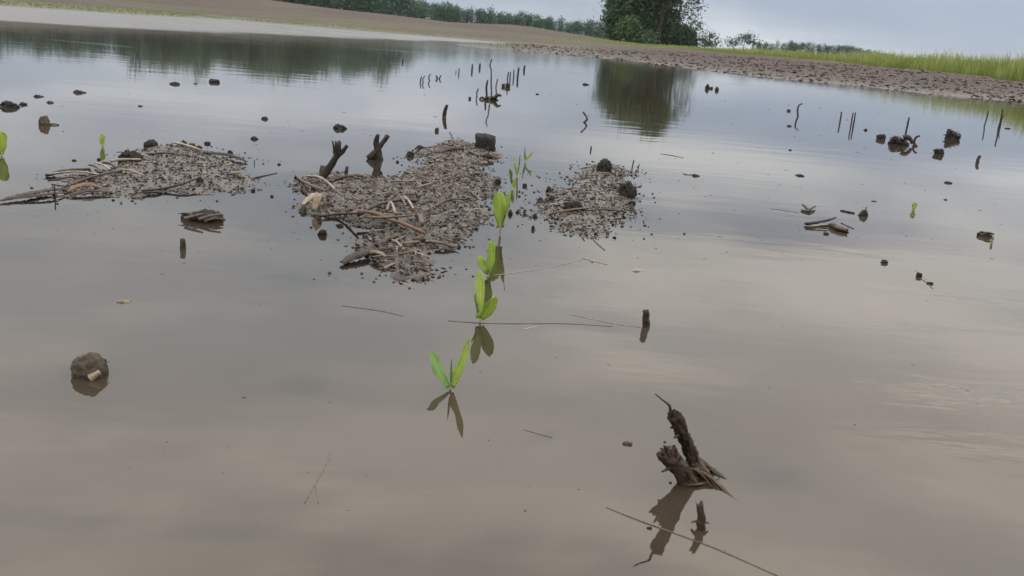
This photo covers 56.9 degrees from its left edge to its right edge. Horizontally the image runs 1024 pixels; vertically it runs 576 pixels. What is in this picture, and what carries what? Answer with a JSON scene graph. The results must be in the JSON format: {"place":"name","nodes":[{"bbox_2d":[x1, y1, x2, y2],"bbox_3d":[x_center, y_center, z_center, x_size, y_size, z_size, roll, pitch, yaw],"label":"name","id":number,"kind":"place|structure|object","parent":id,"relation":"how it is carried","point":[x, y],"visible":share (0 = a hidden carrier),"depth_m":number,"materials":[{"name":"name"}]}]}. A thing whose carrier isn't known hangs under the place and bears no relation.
{"place":"outdoors","nodes":[
{"label":"outdoors","id":0,"kind":"place"},
{"bbox_2d":[49,145,253,197],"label":"mud island","id":1,"kind":"structure","parent":0,"point":[163,148],"depth_m":2.85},
{"bbox_2d":[11,192,68,199],"bbox_3d":[-1.210,-0.238,2.416,0.024,0.011,0.180,13,17,30],"label":"bark piece","id":2,"kind":"object","parent":1,"relation":"on","point":[39,195],"visible":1,"depth_m":2.40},
{"bbox_2d":[45,168,90,176],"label":"stick","id":3,"kind":"object","parent":1,"relation":"on","point":[78,169],"visible":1,"depth_m":2.78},
{"bbox_2d":[47,171,108,178],"bbox_3d":[-1.233,-0.329,2.728,0.192,0.014,0.076,7,15,7],"label":"stick","id":4,"kind":"object","parent":1,"relation":"on","point":[75,172],"visible":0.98,"depth_m":2.74,"materials":[{"name":"wood"}]},
{"bbox_2d":[66,183,106,191],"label":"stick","id":5,"kind":"object","parent":1,"relation":"on","point":[76,186],"visible":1,"depth_m":2.54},
{"bbox_2d":[64,170,121,187],"bbox_3d":[-1.179,-0.319,2.697,0.025,0.018,0.346,5,15,1],"label":"stick","id":6,"kind":"object","parent":1,"relation":"on","point":[86,178],"visible":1,"depth_m":2.66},
{"bbox_2d":[110,158,140,161],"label":"stick","id":7,"kind":"object","parent":1,"relation":"on","point":[121,159],"visible":0.98,"depth_m":3.03,"materials":[{"name":"wood"}]},
{"bbox_2d":[117,148,142,162],"bbox_3d":[-1.248,-0.417,3.090,0.063,0.076,0.070,15,18,33],"label":"mud clod","id":8,"kind":"object","parent":1,"relation":"on","point":[129,154],"visible":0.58,"depth_m":3.07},
{"bbox_2d":[143,139,157,147],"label":"mud clod","id":9,"kind":"object","parent":1,"relation":"on","point":[151,142],"visible":0.61,"depth_m":3.42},
{"bbox_2d":[23,143,280,203],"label":"soil crumbs","id":10,"kind":"object","parent":1,"relation":"on","point":[173,172],"visible":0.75,"depth_m":2.87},
{"bbox_2d":[59,144,254,196],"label":"crop litter","id":11,"kind":"object","parent":1,"relation":"on","point":[97,181],"visible":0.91,"depth_m":2.87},
{"bbox_2d":[141,176,200,190],"bbox_3d":[-0.954,-0.294,2.674,0.025,0.025,0.219,12,17,25],"label":"stick","id":12,"kind":"object","parent":1,"relation":"on","point":[168,187],"visible":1,"depth_m":2.66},
{"bbox_2d":[172,141,202,151],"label":"stick","id":13,"kind":"object","parent":1,"relation":"on","point":[187,145],"visible":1,"depth_m":3.42,"materials":[{"name":"wood"}]},
{"bbox_2d":[205,152,247,161],"bbox_3d":[-0.991,-0.463,3.321,0.196,0.016,0.052,11,16,24],"label":"bark piece","id":14,"kind":"object","parent":1,"relation":"on","point":[230,155],"visible":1,"depth_m":3.33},
{"bbox_2d":[0,6,1023,575],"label":"pond water","id":15,"kind":"structure","parent":0,"point":[774,352],"depth_m":1.67,"materials":[{"name":"liquid"}]},
{"bbox_2d":[0,131,6,156],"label":"corn seedling","id":16,"kind":"object","parent":15,"relation":"on","point":[3,140],"visible":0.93,"depth_m":2.99,"materials":[{"name":"green plant"}]},
{"bbox_2d":[0,100,20,107],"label":"mud clod","id":17,"kind":"object","parent":15,"relation":"on","point":[5,103],"visible":0.66,"depth_m":4.30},
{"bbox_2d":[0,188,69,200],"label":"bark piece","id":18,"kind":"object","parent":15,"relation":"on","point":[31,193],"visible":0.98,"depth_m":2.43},
{"bbox_2d":[38,115,58,124],"bbox_3d":[-1.879,-0.664,3.825,0.078,0.072,0.024,-4,18,-31],"label":"mud clod","id":19,"kind":"object","parent":15,"relation":"on","point":[43,120],"visible":0.74,"depth_m":3.81,"materials":[{"name":"brown soil"}]},
{"bbox_2d":[70,352,108,380],"bbox_3d":[-0.586,0.116,1.306,0.048,0.056,0.048,5,15,0],"label":"mud clod","id":20,"kind":"object","parent":15,"relation":"on","point":[92,366],"visible":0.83,"depth_m":1.30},
{"bbox_2d":[69,189,113,195],"bbox_3d":[-1.124,-0.255,2.510,0.115,0.011,0.043,-10,21,-43],"label":"bark piece","id":21,"kind":"object","parent":15,"relation":"on","point":[82,191],"visible":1,"depth_m":2.51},
{"bbox_2d":[180,238,185,248],"bbox_3d":[-0.709,-0.081,2.034,0.015,0.054,0.014,17,19,38],"label":"corn stub","id":22,"kind":"object","parent":15,"relation":"on","point":[182,243],"visible":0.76,"depth_m":2.03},
{"bbox_2d":[179,208,224,222],"bbox_3d":[-0.761,-0.163,2.325,0.115,0.063,0.103,5,15,0],"label":"floating debris","id":23,"kind":"object","parent":15,"relation":"on","point":[205,215],"visible":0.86,"depth_m":2.31,"materials":[{"name":"brown wood"}]},
{"bbox_2d":[304,453,331,503],"bbox_3d":[-0.213,0.215,1.070,0.016,0.001,0.126,5,15,0],"label":"straw","id":24,"kind":"object","parent":15,"relation":"on","point":[316,482],"visible":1,"depth_m":1.05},
{"bbox_2d":[366,134,389,159],"bbox_3d":[-0.511,-0.536,3.605,0.086,0.110,0.037,5,15,0],"label":"corn stub","id":25,"kind":"object","parent":15,"relation":"on","point":[376,153],"visible":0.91,"depth_m":3.60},
{"bbox_2d":[287,140,505,279],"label":"mud island","id":26,"kind":"structure","parent":15,"relation":"in","point":[397,258],"depth_m":2.64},
{"bbox_2d":[301,192,317,205],"bbox_3d":[-0.563,-0.250,2.623,0.025,0.014,0.186,5,15,3],"label":"husk","id":27,"kind":"object","parent":26,"relation":"on","point":[309,198],"visible":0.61,"depth_m":2.60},
{"bbox_2d":[294,174,325,191],"bbox_3d":[-0.638,-0.329,2.919,0.046,0.023,0.360,-4,17,-29],"label":"stick","id":28,"kind":"object","parent":26,"relation":"on","point":[308,184],"visible":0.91,"depth_m":2.82,"materials":[{"name":"grey wood"}]},
{"bbox_2d":[312,193,322,209],"bbox_3d":[-0.522,-0.241,2.561,0.022,0.038,0.141,4,15,-4],"label":"husk","id":29,"kind":"object","parent":26,"relation":"on","point":[317,198],"visible":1,"depth_m":2.51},
{"bbox_2d":[305,175,335,189],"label":"stick","id":30,"kind":"object","parent":26,"relation":"on","point":[325,180],"visible":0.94,"depth_m":2.87,"materials":[{"name":"wood"}]},
{"bbox_2d":[319,140,348,178],"bbox_3d":[-0.577,-0.406,3.039,0.099,0.141,0.027,2,15,-11],"label":"corn stub","id":31,"kind":"object","parent":26,"relation":"on","point":[338,152],"visible":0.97,"depth_m":3.03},
{"bbox_2d":[318,212,362,216],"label":"stick","id":32,"kind":"object","parent":26,"relation":"on","point":[334,214],"visible":1,"depth_m":2.46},
{"bbox_2d":[317,174,369,183],"bbox_3d":[-0.502,-0.336,2.961,0.108,0.020,0.232,11,16,21],"label":"stick","id":33,"kind":"object","parent":26,"relation":"on","point":[340,177],"visible":0.73,"depth_m":2.98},
{"bbox_2d":[340,248,390,264],"bbox_3d":[-0.330,-0.074,2.058,0.049,0.024,0.135,18,20,40],"label":"bark piece","id":34,"kind":"object","parent":26,"relation":"on","point":[349,258],"visible":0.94,"depth_m":2.05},
{"bbox_2d":[370,250,387,257],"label":"stick","id":35,"kind":"object","parent":34,"relation":"on","point":[372,252],"visible":1,"depth_m":2.06,"materials":[{"name":"wood"}]},
{"bbox_2d":[357,199,418,216],"bbox_3d":[-0.345,-0.227,2.560,0.042,0.021,0.319,11,16,21],"label":"stick","id":36,"kind":"object","parent":26,"relation":"on","point":[371,207],"visible":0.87,"depth_m":2.55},
{"bbox_2d":[364,214,413,218],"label":"stick","id":37,"kind":"object","parent":26,"relation":"on","point":[383,217],"visible":1,"depth_m":2.36,"materials":[{"name":"grey wood"}]},
{"bbox_2d":[272,140,510,288],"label":"soil crumbs","id":38,"kind":"object","parent":26,"relation":"on","point":[405,212],"visible":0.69,"depth_m":2.68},
{"bbox_2d":[358,210,426,234],"bbox_3d":[-0.292,-0.167,2.366,0.216,0.031,0.046,13,17,28],"label":"stick","id":39,"kind":"object","parent":26,"relation":"on","point":[393,220],"visible":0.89,"depth_m":2.37,"materials":[{"name":"wood"}]},
{"bbox_2d":[291,137,501,277],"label":"crop litter","id":40,"kind":"object","parent":26,"relation":"on","point":[409,195],"visible":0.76,"depth_m":2.73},
{"bbox_2d":[374,235,425,246],"bbox_3d":[-0.279,-0.111,2.198,0.140,0.018,0.085,-7,19,-38],"label":"stick","id":41,"kind":"object","parent":26,"relation":"on","point":[387,238],"visible":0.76,"depth_m":2.21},
{"bbox_2d":[414,213,424,225],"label":"stick","id":42,"kind":"object","parent":26,"relation":"on","point":[420,218],"visible":1,"depth_m":2.38,"materials":[{"name":"grey wood"}]},
{"bbox_2d":[402,240,455,247],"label":"stick","id":43,"kind":"object","parent":26,"relation":"on","point":[428,241],"visible":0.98,"depth_m":2.23,"materials":[{"name":"grey wood"}]},
{"bbox_2d":[430,146,463,153],"bbox_3d":[-0.281,-0.575,3.916,0.059,0.028,0.191,16,19,37],"label":"bark piece","id":44,"kind":"object","parent":26,"relation":"on","point":[444,149],"visible":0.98,"depth_m":3.93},
{"bbox_2d":[475,133,495,150],"bbox_3d":[-0.118,-0.622,4.170,0.097,0.124,0.052,5,15,0],"label":"mud clod","id":45,"kind":"object","parent":26,"relation":"on","point":[484,141],"visible":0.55,"depth_m":4.14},
{"bbox_2d":[429,337,469,389],"bbox_3d":[-0.094,0.116,1.362,0.059,0.099,0.022,8,15,13],"label":"corn seedling","id":46,"kind":"object","parent":15,"relation":"on","point":[439,371],"visible":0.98,"depth_m":1.36,"materials":[{"name":"green plant"}]},
{"bbox_2d":[474,270,497,322],"bbox_3d":[-0.051,0.028,1.682,0.023,0.110,0.062,-9,20,-41],"label":"corn seedling","id":47,"kind":"object","parent":15,"relation":"on","point":[486,310],"visible":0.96,"depth_m":1.69,"materials":[{"name":"green plant"}]},
{"bbox_2d":[477,240,495,276],"bbox_3d":[-0.057,-0.051,1.989,0.046,0.102,0.015,-7,19,-36],"label":"corn seedling","id":48,"kind":"object","parent":15,"relation":"on","point":[485,266],"visible":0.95,"depth_m":1.99,"materials":[{"name":"green plant"}]},
{"bbox_2d":[479,94,501,99],"bbox_3d":[-0.169,-1.471,7.313,0.176,0.081,0.070,5,15,0],"label":"root clump","id":49,"kind":"object","parent":15,"relation":"on","point":[494,97],"visible":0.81,"depth_m":7.30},
{"bbox_2d":[493,183,513,236],"bbox_3d":[-0.027,-0.188,2.394,0.051,0.160,0.017,2,15,-9],"label":"corn seedling","id":50,"kind":"object","parent":15,"relation":"on","point":[501,203],"visible":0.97,"depth_m":2.39,"materials":[{"name":"green plant"}]},
{"bbox_2d":[509,169,515,190],"bbox_3d":[-0.001,-0.351,3.143,0.025,0.091,0.011,5,15,0],"label":"corn seedling","id":51,"kind":"object","parent":15,"relation":"on","point":[510,175],"visible":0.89,"depth_m":3.14,"materials":[{"name":"green plant"}]},
{"bbox_2d":[39,94,992,263],"bbox_3d":[7.066,-3.437,16.914,4.809,0.016,34.918,13,17,27],"label":"chaff","id":52,"kind":"object","parent":15,"relation":"on","point":[575,119],"visible":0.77,"depth_m":3.70,"materials":[{"name":"plant"}]},
{"bbox_2d":[448,320,611,326],"bbox_3d":[0.035,0.064,1.707,0.302,0.002,0.013,2,15,-11],"label":"straw","id":53,"kind":"object","parent":15,"relation":"on","point":[527,323],"visible":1,"depth_m":1.70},
{"bbox_2d":[497,260,580,274],"bbox_3d":[0.067,-0.045,2.124,0.014,0.002,0.288,18,20,42],"label":"straw","id":54,"kind":"object","parent":15,"relation":"on","point":[537,269],"visible":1,"depth_m":2.10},
{"bbox_2d":[642,309,649,326],"bbox_3d":[0.251,0.071,1.746,0.024,0.063,0.016,5,15,0],"label":"corn stub","id":55,"kind":"object","parent":15,"relation":"on","point":[645,319],"visible":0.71,"depth_m":1.74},
{"bbox_2d":[606,507,777,575],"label":"straw","id":56,"kind":"object","parent":15,"relation":"on","point":[691,539],"visible":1,"depth_m":1.00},
{"bbox_2d":[655,394,738,501],"bbox_3d":[0.228,0.192,1.133,0.118,0.145,0.091,9,16,16],"label":"corn stub","id":57,"kind":"object","parent":15,"relation":"on","point":[689,468],"visible":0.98,"depth_m":1.12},
{"bbox_2d":[696,500,705,530],"bbox_3d":[0.205,0.261,1.023,0.019,0.063,0.013,5,15,0],"label":"corn stub","id":58,"kind":"object","parent":15,"relation":"on","point":[701,518],"visible":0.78,"depth_m":1.02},
{"bbox_2d":[804,217,853,234],"bbox_3d":[1.001,-0.192,2.939,0.264,0.024,0.136,-10,21,-44],"label":"floating debris","id":59,"kind":"object","parent":15,"relation":"on","point":[835,226],"visible":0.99,"depth_m":2.93,"materials":[{"name":"grey wood"}]},
{"bbox_2d":[840,206,867,215],"bbox_3d":[1.227,-0.262,3.281,0.156,0.045,0.107,-5,18,-33],"label":"floating debris","id":60,"kind":"object","parent":15,"relation":"on","point":[863,212],"visible":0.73,"depth_m":3.21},
{"bbox_2d":[888,134,913,145],"bbox_3d":[2.581,-0.971,6.283,0.145,0.111,0.112,5,15,0],"label":"root clump","id":61,"kind":"object","parent":15,"relation":"on","point":[896,140],"visible":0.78,"depth_m":6.26,"materials":[{"name":"beige plant"}]},
{"bbox_2d":[943,129,960,139],"bbox_3d":[3.353,-1.149,7.192,0.125,0.122,0.089,5,15,0],"label":"mud clod","id":62,"kind":"object","parent":15,"relation":"on","point":[950,134],"visible":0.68,"depth_m":7.18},
{"bbox_2d":[977,231,993,237],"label":"mud clod","id":63,"kind":"object","parent":15,"relation":"on","point":[985,234],"visible":0.75,"depth_m":3.00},
{"bbox_2d":[0,0,1023,101],"bbox_3d":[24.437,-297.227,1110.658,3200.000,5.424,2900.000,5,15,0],"label":"ground","id":64,"kind":"structure","parent":0,"point":[266,10],"depth_m":58.27,"materials":[{"name":"soil"}]},
{"bbox_2d":[0,0,526,47],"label":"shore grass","id":65,"kind":"structure","parent":64,"relation":"on","point":[130,10],"depth_m":50.38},
{"bbox_2d":[285,0,312,5],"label":"woodland tree","id":66,"kind":"object","parent":64,"relation":"on","point":[300,2],"visible":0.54,"depth_m":212.70,"materials":[{"name":"green plant"}]},
{"bbox_2d":[305,0,323,6],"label":"woodland tree","id":67,"kind":"object","parent":64,"relation":"on","point":[315,2],"visible":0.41,"depth_m":216.06,"materials":[{"name":"green plant"}]},
{"bbox_2d":[318,0,351,9],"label":"woodland tree","id":68,"kind":"object","parent":64,"relation":"on","point":[329,3],"visible":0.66,"depth_m":218.50,"materials":[{"name":"green plant"}]},
{"bbox_2d":[338,0,364,11],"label":"woodland tree","id":69,"kind":"object","parent":64,"relation":"on","point":[351,8],"visible":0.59,"depth_m":224.75,"materials":[{"name":"green plant"}]},
{"bbox_2d":[341,0,379,12],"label":"woodland tree","id":70,"kind":"object","parent":64,"relation":"on","point":[363,2],"visible":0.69,"depth_m":228.38,"materials":[{"name":"green plant"}]},
{"bbox_2d":[363,0,394,13],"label":"woodland tree","id":71,"kind":"object","parent":64,"relation":"on","point":[381,4],"visible":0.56,"depth_m":232.29,"materials":[{"name":"green plant"}]},
{"bbox_2d":[375,0,400,15],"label":"woodland tree","id":72,"kind":"object","parent":64,"relation":"on","point":[389,9],"visible":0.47,"depth_m":239.22,"materials":[{"name":"green plant"}]},
{"bbox_2d":[389,0,420,16],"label":"woodland tree","id":73,"kind":"object","parent":64,"relation":"on","point":[400,11],"visible":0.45,"depth_m":257.82,"materials":[{"name":"green plant"}]},
{"bbox_2d":[397,0,419,16],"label":"woodland tree","id":74,"kind":"object","parent":64,"relation":"on","point":[412,9],"visible":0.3,"depth_m":282.36,"materials":[{"name":"green plant"}]},
{"bbox_2d":[407,1,424,18],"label":"woodland tree","id":75,"kind":"object","parent":64,"relation":"on","point":[416,11],"visible":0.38,"depth_m":309.94,"materials":[{"name":"green plant"}]},
{"bbox_2d":[420,0,435,19],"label":"woodland tree","id":76,"kind":"object","parent":64,"relation":"on","point":[425,10],"visible":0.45,"depth_m":313.05,"materials":[{"name":"green plant"}]},
{"bbox_2d":[427,2,444,20],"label":"woodland tree","id":77,"kind":"object","parent":64,"relation":"on","point":[435,7],"visible":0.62,"depth_m":319.64,"materials":[{"name":"green plant"}]},
{"bbox_2d":[435,1,457,21],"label":"woodland tree","id":78,"kind":"object","parent":64,"relation":"on","point":[447,13],"visible":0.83,"depth_m":317.58,"materials":[{"name":"green plant"}]},
{"bbox_2d":[449,6,465,22],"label":"woodland tree","id":79,"kind":"object","parent":64,"relation":"on","point":[459,11],"visible":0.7,"depth_m":318.49,"materials":[{"name":"green plant"}]},
{"bbox_2d":[460,4,474,22],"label":"woodland tree","id":80,"kind":"object","parent":64,"relation":"on","point":[468,16],"visible":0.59,"depth_m":326.84,"materials":[{"name":"green plant"}]},
{"bbox_2d":[470,8,490,23],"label":"woodland tree","id":81,"kind":"object","parent":64,"relation":"on","point":[480,17],"visible":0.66,"depth_m":324.93,"materials":[{"name":"green plant"}]},
{"bbox_2d":[484,5,496,23],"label":"woodland tree","id":82,"kind":"object","parent":64,"relation":"on","point":[490,18],"visible":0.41,"depth_m":324.72,"materials":[{"name":"green plant"}]},
{"bbox_2d":[494,11,507,23],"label":"woodland tree","id":83,"kind":"object","parent":64,"relation":"on","point":[502,19],"visible":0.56,"depth_m":328.15,"materials":[{"name":"green plant"}]},
{"bbox_2d":[507,13,525,25],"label":"woodland tree","id":84,"kind":"object","parent":64,"relation":"on","point":[516,20],"visible":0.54,"depth_m":328.59,"materials":[{"name":"green plant"}]},
{"bbox_2d":[522,12,534,26],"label":"woodland tree","id":85,"kind":"object","parent":64,"relation":"on","point":[529,20],"visible":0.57,"depth_m":338.03,"materials":[{"name":"green plant"}]},
{"bbox_2d":[531,16,546,28],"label":"woodland tree","id":86,"kind":"object","parent":64,"relation":"on","point":[538,23],"visible":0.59,"depth_m":329.01,"materials":[{"name":"green plant"}]},
{"bbox_2d":[541,15,564,30],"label":"woodland tree","id":87,"kind":"object","parent":64,"relation":"on","point":[549,25],"visible":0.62,"depth_m":333.65,"materials":[{"name":"green plant"}]},
{"bbox_2d":[561,21,578,33],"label":"woodland tree","id":88,"kind":"object","parent":64,"relation":"on","point":[570,30],"visible":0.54,"depth_m":341.32,"materials":[{"name":"green plant"}]},
{"bbox_2d":[572,20,585,34],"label":"woodland tree","id":89,"kind":"object","parent":64,"relation":"on","point":[579,27],"visible":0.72,"depth_m":342.92,"materials":[{"name":"green plant"}]},
{"bbox_2d":[582,18,599,36],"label":"woodland tree","id":90,"kind":"object","parent":64,"relation":"on","point":[590,27],"visible":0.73,"depth_m":343.24,"materials":[{"name":"green plant"}]},
{"bbox_2d":[592,23,605,38],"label":"woodland tree","id":91,"kind":"object","parent":64,"relation":"on","point":[598,33],"visible":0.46,"depth_m":347.10,"materials":[{"name":"green plant"}]},
{"bbox_2d":[600,4,623,41],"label":"bush","id":92,"kind":"object","parent":64,"relation":"on","point":[609,23],"visible":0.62,"depth_m":120.12,"materials":[{"name":"green plant"}]},
{"bbox_2d":[607,10,645,42],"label":"bush","id":93,"kind":"object","parent":64,"relation":"on","point":[625,28],"visible":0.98,"depth_m":117.27,"materials":[{"name":"green plant"}]},
{"bbox_2d":[593,0,678,35],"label":"tree","id":94,"kind":"object","parent":64,"relation":"on","point":[648,15],"visible":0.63,"depth_m":120.00,"materials":[{"name":"green plant"}]},
{"bbox_2d":[624,25,647,43],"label":"bush","id":95,"kind":"object","parent":64,"relation":"on","point":[635,42],"visible":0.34,"depth_m":118.21,"materials":[{"name":"green plant"}]},
{"bbox_2d":[631,26,660,44],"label":"bush","id":96,"kind":"object","parent":64,"relation":"on","point":[647,37],"visible":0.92,"depth_m":116.36,"materials":[{"name":"green plant"}]},
{"bbox_2d":[640,0,693,45],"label":"tree","id":97,"kind":"object","parent":64,"relation":"on","point":[670,4],"visible":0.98,"depth_m":118.82,"materials":[{"name":"green plant"}]},
{"bbox_2d":[651,7,689,44],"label":"bush","id":98,"kind":"object","parent":64,"relation":"on","point":[670,12],"visible":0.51,"depth_m":120.01,"materials":[{"name":"green plant"}]},
{"bbox_2d":[651,17,705,47],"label":"bush","id":99,"kind":"object","parent":64,"relation":"on","point":[685,34],"visible":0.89,"depth_m":119.16,"materials":[{"name":"green plant"}]},
{"bbox_2d":[679,0,708,33],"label":"tree","id":100,"kind":"object","parent":64,"relation":"on","point":[693,13],"visible":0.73,"depth_m":121.98,"materials":[{"name":"green plant"}]},
{"bbox_2d":[699,30,721,47],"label":"bush","id":101,"kind":"object","parent":64,"relation":"on","point":[710,43],"visible":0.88,"depth_m":179.82,"materials":[{"name":"green plant"}]},
{"bbox_2d":[720,30,762,50],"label":"tree","id":102,"kind":"object","parent":64,"relation":"on","point":[745,37],"visible":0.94,"depth_m":244.34,"materials":[{"name":"green plant"}]},
{"bbox_2d":[512,44,1023,101],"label":"bank clods","id":103,"kind":"object","parent":64,"relation":"on","point":[851,76],"visible":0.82,"depth_m":27.01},
{"bbox_2d":[783,40,798,52],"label":"woodland tree","id":104,"kind":"object","parent":64,"relation":"on","point":[791,46],"visible":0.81,"depth_m":390.06,"materials":[{"name":"green plant"}]},
{"bbox_2d":[538,164,639,235],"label":"mud island","id":105,"kind":"structure","parent":0,"point":[591,216],"depth_m":2.98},
{"bbox_2d":[551,207,589,214],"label":"stick","id":106,"kind":"object","parent":105,"relation":"on","point":[566,210],"visible":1,"depth_m":2.77,"materials":[{"name":"wood"}]},
{"bbox_2d":[562,200,582,211],"bbox_3d":[0.181,-0.235,2.817,0.054,0.055,0.062,-9,20,-41],"label":"mud clod","id":107,"kind":"object","parent":105,"relation":"on","point":[573,204],"visible":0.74,"depth_m":2.81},
{"bbox_2d":[534,164,636,236],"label":"crop litter","id":108,"kind":"object","parent":105,"relation":"on","point":[584,227],"visible":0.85,"depth_m":2.92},
{"bbox_2d":[517,161,685,248],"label":"soil crumbs","id":109,"kind":"object","parent":105,"relation":"on","point":[590,198],"visible":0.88,"depth_m":3.02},
{"bbox_2d":[596,158,611,172],"bbox_3d":[0.368,-0.471,3.738,0.053,0.089,0.060,-10,21,-43],"label":"mud clod","id":110,"kind":"object","parent":105,"relation":"on","point":[604,165],"visible":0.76,"depth_m":3.72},
{"bbox_2d":[587,208,626,212],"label":"stick","id":111,"kind":"object","parent":105,"relation":"on","point":[607,210],"visible":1,"depth_m":2.84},
{"bbox_2d":[616,180,637,197],"bbox_3d":[0.388,-0.316,3.197,0.076,0.101,0.052,5,15,0],"label":"mud clod","id":112,"kind":"object","parent":105,"relation":"on","point":[628,189],"visible":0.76,"depth_m":3.19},
{"bbox_2d":[380,0,1023,62],"label":"sky","id":113,"kind":"structure","parent":0,"point":[996,27],"materials":[{"name":"white"}]},
{"bbox_2d":[526,27,1023,81],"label":"tall grass","id":114,"kind":"structure","parent":0,"point":[1008,68],"depth_m":46.06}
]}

